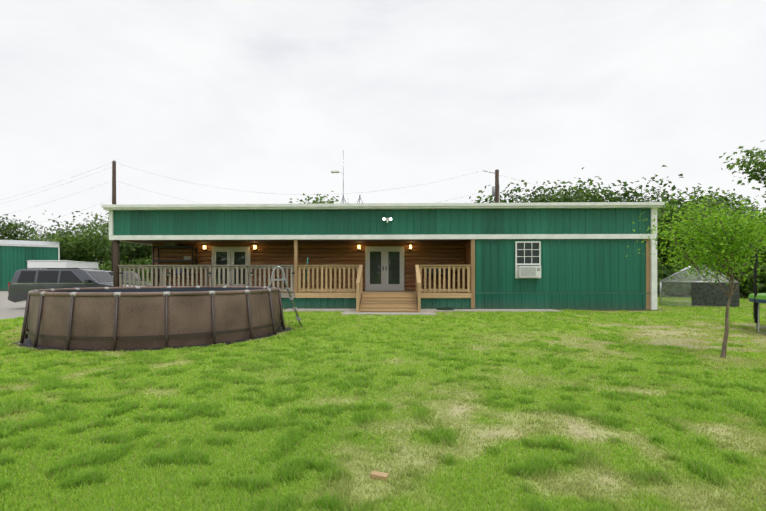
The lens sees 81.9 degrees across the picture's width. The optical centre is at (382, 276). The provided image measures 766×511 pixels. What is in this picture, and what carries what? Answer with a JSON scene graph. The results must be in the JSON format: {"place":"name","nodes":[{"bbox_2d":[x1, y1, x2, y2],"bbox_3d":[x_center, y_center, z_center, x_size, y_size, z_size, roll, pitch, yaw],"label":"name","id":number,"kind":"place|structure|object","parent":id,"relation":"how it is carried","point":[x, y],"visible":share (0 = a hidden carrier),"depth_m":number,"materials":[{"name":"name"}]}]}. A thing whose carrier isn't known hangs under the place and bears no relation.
{"place":"outdoors","nodes":[
{"label":"outdoors","id":0,"kind":"place"},
{"bbox_2d":[0,279,765,510],"bbox_3d":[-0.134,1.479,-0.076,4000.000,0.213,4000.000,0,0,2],"label":"ground","id":1,"kind":"structure","parent":0,"point":[508,433],"depth_m":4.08,"materials":[{"name":"green plant"}]},
{"bbox_2d":[0,291,25,318],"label":"driveway","id":2,"kind":"structure","parent":1,"relation":"on","point":[9,309],"depth_m":21.48,"materials":[{"name":"grey concrete"}]},
{"bbox_2d":[27,260,98,269],"bbox_3d":[-23.599,0.230,32.211,2.730,2.650,7.010,0,0,-12],"label":"cargo trailer","id":3,"kind":"object","parent":2,"relation":"on","point":[52,264],"visible":0.19,"depth_m":30.70,"materials":[{"name":"white metal"}]},
{"bbox_2d":[8,268,144,302],"bbox_3d":[-14.464,0.588,21.226,5.430,1.932,2.540,0,0,-2],"label":"suv","id":4,"kind":"object","parent":2,"relation":"on","point":[23,283],"visible":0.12,"depth_m":20.26,"materials":[{"name":"grey paint"}]},
{"bbox_2d":[104,270,150,285],"bbox_3d":[-17.629,0.588,29.407,2.540,1.932,5.430,0,0,-5],"label":"car","id":5,"kind":"object","parent":2,"relation":"on","point":[127,276],"visible":0.02,"depth_m":29.25,"materials":[{"name":"black paint"}]},
{"bbox_2d":[0,240,59,290],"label":"shop building","id":6,"kind":"structure","parent":1,"relation":"on","point":[15,255],"depth_m":46.08,"materials":[{"name":"green metal"}]},
{"bbox_2d":[0,214,64,240],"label":"tree","id":7,"kind":"object","parent":1,"relation":"on","point":[10,227],"visible":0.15,"depth_m":58.98,"materials":[{"name":"green plant"}]},
{"bbox_2d":[3,211,108,262],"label":"tree","id":8,"kind":"object","parent":1,"relation":"on","point":[60,233],"visible":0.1,"depth_m":56.95,"materials":[{"name":"green plant"}]},
{"bbox_2d":[1,233,151,272],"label":"bush","id":9,"kind":"object","parent":1,"relation":"on","point":[84,257],"visible":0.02,"depth_m":54.73,"materials":[{"name":"green plant"}]},
{"bbox_2d":[24,211,137,269],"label":"tree","id":10,"kind":"object","parent":1,"relation":"on","point":[72,245],"visible":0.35,"depth_m":52.98,"materials":[{"name":"green plant"}]},
{"bbox_2d":[89,225,151,277],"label":"tree","id":11,"kind":"object","parent":1,"relation":"on","point":[130,249],"visible":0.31,"depth_m":49.16,"materials":[{"name":"green plant"}]},
{"bbox_2d":[96,256,151,282],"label":"bush","id":12,"kind":"object","parent":1,"relation":"on","point":[134,261],"visible":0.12,"depth_m":48.38,"materials":[{"name":"green plant"}]},
{"bbox_2d":[124,243,151,260],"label":"tree","id":13,"kind":"object","parent":1,"relation":"on","point":[144,252],"depth_m":50.11,"materials":[{"name":"green plant"}]},
{"bbox_2d":[12,286,294,351],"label":"pool","id":14,"kind":"structure","parent":1,"relation":"on","point":[153,318],"depth_m":8.56,"materials":[{"name":"plastic"}]},
{"bbox_2d":[267,266,302,327],"bbox_3d":[-2.735,0.569,11.668,1.201,1.662,0.500,0,0,-15],"label":"pool ladder","id":15,"kind":"object","parent":1,"relation":"on","point":[291,298],"visible":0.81,"depth_m":11.52,"materials":[{"name":"silver metal"}]},
{"bbox_2d":[5,160,600,270],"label":"utility poles","id":16,"kind":"object","parent":1,"relation":"on","point":[496,191],"visible":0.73,"depth_m":30.29,"materials":[{"name":"brown wood"}]},
{"bbox_2d":[288,191,348,203],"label":"tree","id":17,"kind":"object","parent":1,"relation":"on","point":[320,199],"visible":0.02,"depth_m":44.19,"materials":[{"name":"green plant"}]},
{"bbox_2d":[370,471,388,480],"bbox_3d":[-0.022,1.383,3.042,0.120,0.040,0.055,0,0,22],"label":"wood block","id":18,"kind":"object","parent":1,"relation":"on","point":[382,476],"depth_m":3.03,"materials":[{"name":"brown wood"}]},
{"bbox_2d":[101,202,664,309],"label":"building","id":19,"kind":"structure","parent":1,"relation":"on","point":[558,255],"depth_m":18.17,"materials":[{"name":"green metal"}]},
{"bbox_2d":[331,150,362,202],"bbox_3d":[-1.543,-4.276,19.318,1.464,2.498,0.354,0,0,2],"label":"roof mast","id":20,"kind":"object","parent":19,"relation":"on","point":[343,199],"visible":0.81,"depth_m":19.37,"materials":[{"name":"grey metal"}]},
{"bbox_2d":[283,309,560,314],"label":"walkway","id":21,"kind":"structure","parent":1,"relation":"on","point":[422,312],"depth_m":17.30,"materials":[{"name":"concrete"}]},
{"bbox_2d":[118,265,470,311],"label":"deck","id":22,"kind":"structure","parent":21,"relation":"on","point":[388,301],"depth_m":18.29,"materials":[{"name":"brown wood"}]},
{"bbox_2d":[153,243,197,285],"bbox_3d":[-9.721,-0.665,20.661,1.894,2.720,0.500,0,0,2],"label":"shelf rack","id":23,"kind":"object","parent":22,"relation":"on","point":[176,245],"visible":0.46,"depth_m":20.46,"materials":[{"name":"black metal"}]},
{"bbox_2d":[437,307,474,309],"bbox_3d":[2.974,1.300,17.640,1.695,0.094,0.651,0,0,-8],"label":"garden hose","id":24,"kind":"object","parent":21,"relation":"on","point":[443,308],"visible":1,"depth_m":17.40,"materials":[{"name":"green rubber"}]},
{"bbox_2d":[469,180,612,202],"bbox_3d":[13.544,-3.555,41.308,14.168,9.994,14.511,0,0,2],"label":"tree","id":25,"kind":"object","parent":1,"relation":"on","point":[531,200],"visible":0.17,"depth_m":38.50,"materials":[{"name":"green plant"}]},
{"bbox_2d":[520,167,653,202],"bbox_3d":[17.172,-3.718,38.633,13.420,10.317,16.541,0,0,2],"label":"tree","id":26,"kind":"object","parent":1,"relation":"on","point":[575,189],"visible":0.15,"depth_m":36.07,"materials":[{"name":"green plant"}]},
{"bbox_2d":[555,309,661,309],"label":"concrete slab","id":27,"kind":"structure","parent":1,"relation":"on","point":[586,309],"depth_m":18.02,"materials":[{"name":"grey concrete"}]},
{"bbox_2d":[578,174,683,201],"bbox_3d":[21.001,-3.489,38.900,15.488,9.852,12.020,0,0,2],"label":"tree","id":28,"kind":"object","parent":1,"relation":"on","point":[634,193],"visible":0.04,"depth_m":37.38,"materials":[{"name":"green plant"}]},
{"bbox_2d":[595,165,739,220],"bbox_3d":[22.073,-3.426,36.742,15.188,9.736,12.466,0,0,2],"label":"tree","id":29,"kind":"object","parent":1,"relation":"on","point":[664,192],"visible":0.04,"depth_m":34.37,"materials":[{"name":"green plant"}]},
{"bbox_2d":[626,192,765,357],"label":"tree sapling","id":30,"kind":"object","parent":1,"relation":"on","point":[724,243],"visible":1,"depth_m":7.53,"materials":[{"name":"green plant"}]},
{"bbox_2d":[660,265,738,306],"bbox_3d":[15.233,0.384,21.504,2.952,2.022,3.052,0,0,32],"label":"dog kennel","id":31,"kind":"object","parent":1,"relation":"on","point":[705,293],"visible":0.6,"depth_m":20.10,"materials":[{"name":"grey metal"}]},
{"bbox_2d":[657,194,756,296],"bbox_3d":[19.879,-1.954,31.104,8.939,6.794,11.371,0,0,2],"label":"tree","id":32,"kind":"object","parent":1,"relation":"on","point":[659,239],"visible":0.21,"depth_m":29.08,"materials":[{"name":"green plant"}]},
{"bbox_2d":[657,257,765,295],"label":"bush","id":33,"kind":"object","parent":1,"relation":"on","point":[662,272],"visible":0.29,"depth_m":28.16,"materials":[{"name":"green plant"}]},
{"bbox_2d":[669,187,756,215],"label":"tree","id":34,"kind":"object","parent":1,"relation":"on","point":[727,200],"visible":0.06,"depth_m":40.86,"materials":[{"name":"green plant"}]},
{"bbox_2d":[668,199,765,257],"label":"tree","id":35,"kind":"object","parent":1,"relation":"on","point":[742,210],"depth_m":31.66,"materials":[{"name":"green plant"}]},
{"bbox_2d":[679,209,765,262],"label":"tree","id":36,"kind":"object","parent":1,"relation":"on","point":[764,257],"visible":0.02,"depth_m":29.24,"materials":[{"name":"green plant"}]},
{"bbox_2d":[683,188,765,220],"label":"tree","id":37,"kind":"object","parent":1,"relation":"on","point":[745,204],"depth_m":40.28,"materials":[{"name":"green plant"}]},
{"bbox_2d":[719,140,765,202],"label":"tree","id":38,"kind":"object","parent":1,"relation":"on","point":[757,170],"visible":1,"depth_m":25.96,"materials":[{"name":"green plant"}]},
{"bbox_2d":[748,230,765,333],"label":"trampoline","id":39,"kind":"object","parent":1,"relation":"on","point":[755,298],"visible":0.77,"depth_m":10.76,"materials":[{"name":"grey"}]},
{"bbox_2d":[0,0,765,264],"label":"sky","id":40,"kind":"structure","parent":0,"point":[266,97],"materials":[{"name":"white"}]},
{"bbox_2d":[426,268,457,291],"bbox_3d":[2.650,0.085,20.055,1.446,1.220,0.560,0,0,2],"label":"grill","id":41,"kind":"object","parent":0,"point":[437,271],"visible":0.44,"depth_m":19.79,"materials":[{"name":"black metal"}]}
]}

